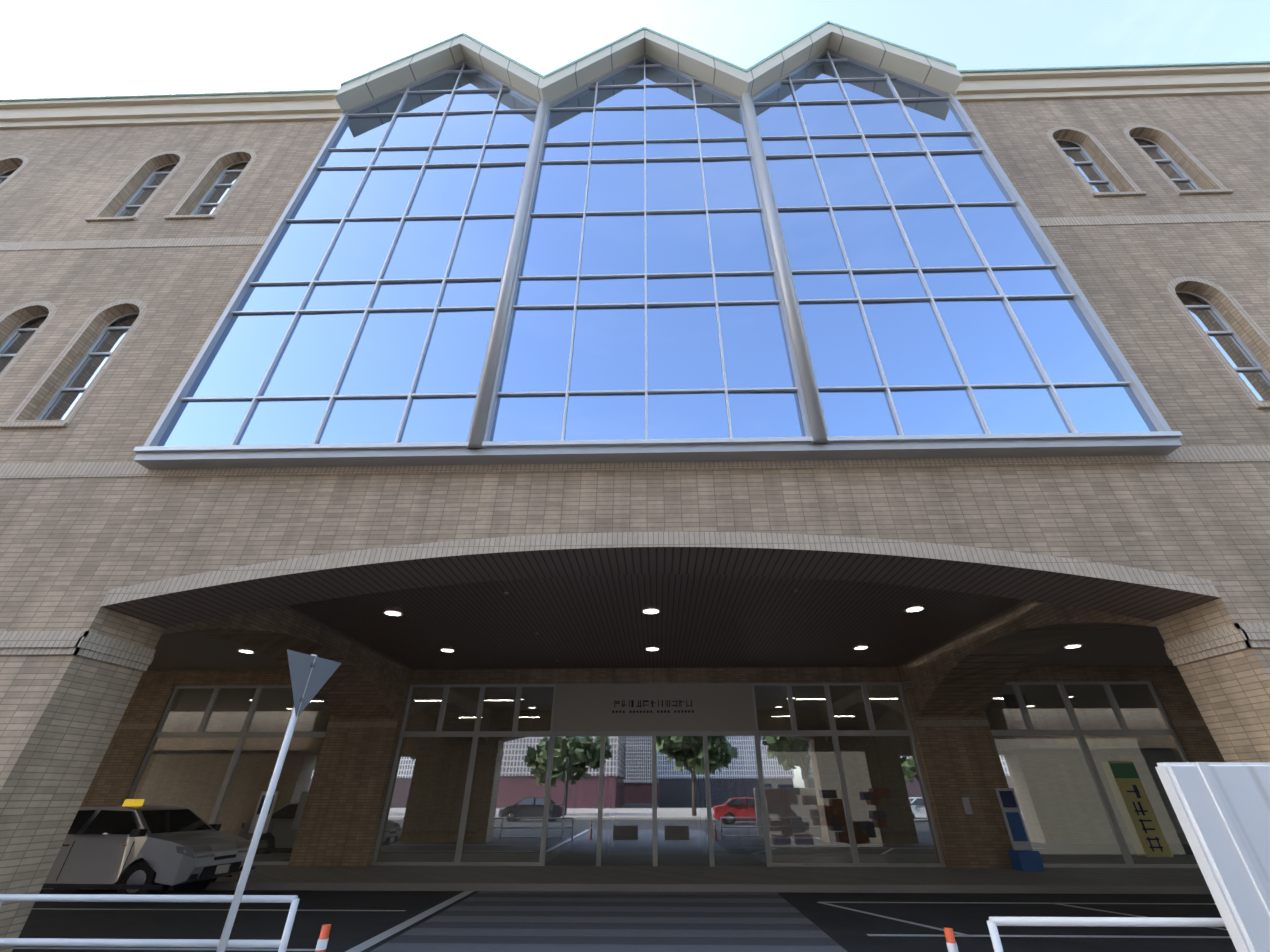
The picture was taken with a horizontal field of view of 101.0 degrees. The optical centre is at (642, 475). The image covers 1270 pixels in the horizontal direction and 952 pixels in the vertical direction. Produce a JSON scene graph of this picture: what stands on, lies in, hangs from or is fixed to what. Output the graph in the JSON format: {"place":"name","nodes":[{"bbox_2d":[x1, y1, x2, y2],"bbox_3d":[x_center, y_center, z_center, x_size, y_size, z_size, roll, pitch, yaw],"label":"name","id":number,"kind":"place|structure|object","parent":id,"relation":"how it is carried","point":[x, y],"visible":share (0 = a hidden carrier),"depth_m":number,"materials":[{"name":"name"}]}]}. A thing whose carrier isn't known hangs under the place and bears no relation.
{"place":"outdoors","nodes":[
{"label":"outdoors","id":0,"kind":"place"},
{"bbox_2d":[12,889,1236,951],"bbox_3d":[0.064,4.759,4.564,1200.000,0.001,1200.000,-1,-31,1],"label":"asphalt ground","id":1,"kind":"structure","parent":0,"point":[847,930],"depth_m":8.27,"materials":[{"name":"black asphalt"}]},
{"bbox_2d":[42,799,250,902],"bbox_3d":[-10.601,7.597,10.697,4.570,1.690,2.020,-2,-31,4],"label":"taxi","id":2,"kind":"object","parent":1,"relation":"on","point":[133,847],"visible":0.73,"depth_m":10.08,"materials":[{"name":"grey paint"}]},
{"bbox_2d":[0,894,299,951],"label":"guard fence","id":3,"kind":"object","parent":1,"relation":"on","point":[282,943],"visible":1,"depth_m":5.12,"materials":[{"name":"white metal"}]},
{"bbox_2d":[216,649,340,951],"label":"stop sign post","id":4,"kind":"object","parent":1,"relation":"on","point":[310,675],"visible":1,"depth_m":5.90,"materials":[{"name":"silver metal"}]},
{"bbox_2d":[248,791,278,869],"bbox_3d":[-9.694,8.916,13.217,0.400,1.630,0.390,21,-37,-31],"label":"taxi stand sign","id":5,"kind":"object","parent":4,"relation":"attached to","point":[258,811],"visible":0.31,"depth_m":13.38,"materials":[{"name":"white"}]},
{"bbox_2d":[315,924,330,951],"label":"delineator post","id":6,"kind":"object","parent":1,"relation":"on","point":[322,943],"visible":1,"depth_m":4.50,"materials":[{"name":"orange plastic"}]},
{"bbox_2d":[370,891,846,951],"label":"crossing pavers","id":7,"kind":"object","parent":1,"relation":"on","point":[547,921],"visible":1,"depth_m":7.87,"materials":[{"name":"grey stone"}]},
{"bbox_2d":[13,891,1230,951],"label":"road markings","id":8,"kind":"object","parent":1,"relation":"on","point":[384,935],"visible":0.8,"depth_m":7.68,"materials":[{"name":"white paint"}]},
{"bbox_2d":[42,881,1210,893],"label":"apron kerb","id":9,"kind":"structure","parent":1,"relation":"on","point":[772,887],"depth_m":10.61,"materials":[{"name":"grey concrete"}]},
{"bbox_2d":[0,93,1269,951],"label":"brick wall","id":10,"kind":"structure","parent":1,"relation":"on","point":[72,552],"depth_m":7.38,"materials":[{"name":"brick"}]},
{"bbox_2d":[0,212,1269,606],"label":"brick trim bands","id":11,"kind":"object","parent":10,"relation":"attached to","point":[664,540],"visible":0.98,"depth_m":6.97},
{"bbox_2d":[0,64,1269,129],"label":"cornice","id":12,"kind":"structure","parent":10,"relation":"attached to","point":[1126,82],"depth_m":13.08,"materials":[{"name":"beige stone"}]},
{"bbox_2d":[0,61,1269,101],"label":"parapet coping","id":13,"kind":"object","parent":12,"relation":"on","point":[336,90],"depth_m":13.34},
{"bbox_2d":[0,124,1269,428],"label":"window surrounds","id":14,"kind":"object","parent":10,"relation":"attached to","point":[1172,284],"depth_m":9.70,"materials":[{"name":"beige stone"}]},
{"bbox_2d":[0,622,1269,670],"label":"pillar capitals","id":15,"kind":"object","parent":10,"relation":"attached to","point":[1233,637],"visible":0.94,"depth_m":6.44,"materials":[{"name":"beige stone"}]},
{"bbox_2d":[0,137,1269,419],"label":"window frames","id":16,"kind":"structure","parent":10,"relation":"attached to","point":[1080,147],"depth_m":9.66,"materials":[{"name":"grey metal"}]},
{"bbox_2d":[0,139,1269,419],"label":"window glass panes","id":17,"kind":"object","parent":16,"relation":"in","point":[1234,353],"visible":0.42,"depth_m":9.45,"materials":[{"name":"glass"}]},
{"bbox_2d":[134,48,1181,468],"bbox_3d":[0.059,-5.811,10.750,14.720,12.910,0.390,-1,-31,1],"label":"window frame","id":18,"kind":"object","parent":10,"relation":"attached to","point":[476,452],"visible":0.77,"depth_m":7.76,"materials":[{"name":"grey metal"}]},
{"bbox_2d":[157,54,1156,445],"bbox_3d":[0.060,-5.840,10.808,14.600,12.700,0.022,-1,-31,1],"label":"curtain wall glass","id":19,"kind":"object","parent":18,"relation":"in","point":[909,338],"visible":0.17,"depth_m":9.29,"materials":[{"name":"blue glass"}]},
{"bbox_2d":[133,51,1182,452],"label":"curtain wall mullions","id":20,"kind":"object","parent":18,"relation":"attached to","point":[901,435],"visible":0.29,"depth_m":9.14,"materials":[{"name":"grey metal"}]},
{"bbox_2d":[458,62,901,103],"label":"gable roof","id":21,"kind":"structure","parent":10,"relation":"attached to","point":[609,78],"depth_m":14.01,"materials":[{"name":"grey metal"}]},
{"bbox_2d":[335,24,962,112],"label":"roof fascia","id":22,"kind":"structure","parent":21,"relation":"attached to","point":[726,77],"depth_m":13.09,"materials":[{"name":"grey metal"}]},
{"bbox_2d":[340,21,956,85],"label":"roof edge trim","id":23,"kind":"structure","parent":22,"relation":"on","point":[658,34],"depth_m":13.18,"materials":[{"name":"grey metal"}]},
{"bbox_2d":[80,601,1224,868],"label":"wall piers","id":24,"kind":"structure","parent":1,"relation":"on","point":[968,675],"depth_m":14.17,"materials":[{"name":"brick"}]},
{"bbox_2d":[146,600,1173,670],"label":"side arch soffits","id":25,"kind":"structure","parent":24,"relation":"on","point":[1138,645],"depth_m":14.03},
{"bbox_2d":[238,607,1081,653],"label":"ceiling lights","id":26,"kind":"object","parent":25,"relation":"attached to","point":[650,611],"visible":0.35,"depth_m":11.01,"materials":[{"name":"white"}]},
{"bbox_2d":[961,797,972,813],"bbox_3d":[8.394,8.522,13.532,0.160,0.370,0.040,-1,-31,1],"label":"wall plaque","id":27,"kind":"object","parent":24,"relation":"attached to","point":[967,805],"visible":1,"depth_m":13.52,"materials":[{"name":"white metal"}]},
{"bbox_2d":[127,681,1199,867],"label":"entrance frames","id":28,"kind":"structure","parent":1,"relation":"on","point":[833,732],"depth_m":14.70,"materials":[{"name":"grey metal"}]},
{"bbox_2d":[552,683,755,730],"bbox_3d":[0.326,6.763,15.269,5.800,1.320,0.110,-1,-31,1],"label":"entrance sign panel","id":29,"kind":"object","parent":28,"relation":"attached to","point":[714,707],"visible":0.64,"depth_m":15.22,"materials":[{"name":"grey metal"}]},
{"bbox_2d":[612,700,693,712],"bbox_3d":[0.304,6.707,15.235,2.360,0.340,0.005,-1,-31,1],"label":"sign lettering","id":30,"kind":"object","parent":29,"relation":"attached to","point":[652,702],"visible":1,"depth_m":15.25},
{"bbox_2d":[131,684,1197,865],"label":"entrance glass panes","id":31,"kind":"object","parent":28,"relation":"in","point":[1051,782],"visible":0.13,"depth_m":14.32,"materials":[{"name":"clear glass"}]},
{"bbox_2d":[1108,761,1172,856],"bbox_3d":[12.918,8.610,13.609,0.640,2.100,0.026,-1,-31,1],"label":"yellow banner","id":32,"kind":"object","parent":28,"relation":"attached to","point":[1151,836],"visible":1,"depth_m":13.57,"materials":[{"name":"yellow"}]},
{"bbox_2d":[943,927,958,951],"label":"delineator post","id":33,"kind":"object","parent":1,"relation":"on","point":[951,944],"visible":1,"depth_m":4.39,"materials":[{"name":"orange plastic"}]},
{"bbox_2d":[987,917,1225,951],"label":"guard fence","id":34,"kind":"object","parent":1,"relation":"on","point":[993,923],"visible":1,"depth_m":4.28,"materials":[{"name":"white metal"}]},
{"bbox_2d":[1155,762,1269,951],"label":"fence panel","id":35,"kind":"object","parent":1,"relation":"on","point":[1222,810],"visible":1,"depth_m":4.22,"materials":[{"name":"white metal"}]},
{"bbox_2d":[0,0,1269,98],"label":"sky","id":36,"kind":"structure","parent":0,"point":[49,48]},
{"bbox_2d":[287,574,1023,668],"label":"canopy ceiling","id":37,"kind":"structure","parent":0,"point":[697,621],"depth_m":11.49,"materials":[{"name":"brown metal"}]},
{"bbox_2d":[504,589,797,660],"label":"ceiling sprinklers","id":38,"kind":"structure","parent":37,"relation":"attached to","point":[795,590],"depth_m":9.84,"materials":[{"name":"silver metal"}]},
{"bbox_2d":[216,865,1206,884],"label":"entrance apron pavement","id":39,"kind":"structure","parent":0,"point":[795,875],"depth_m":11.81,"materials":[{"name":"grey concrete"}]},
{"bbox_2d":[995,788,1045,871],"bbox_3d":[9.306,8.762,13.032,0.520,1.700,0.400,-1,-31,1],"label":"info stand","id":40,"kind":"object","parent":39,"relation":"on","point":[1024,855],"visible":1,"depth_m":12.92,"materials":[{"name":"blue"}]}
]}

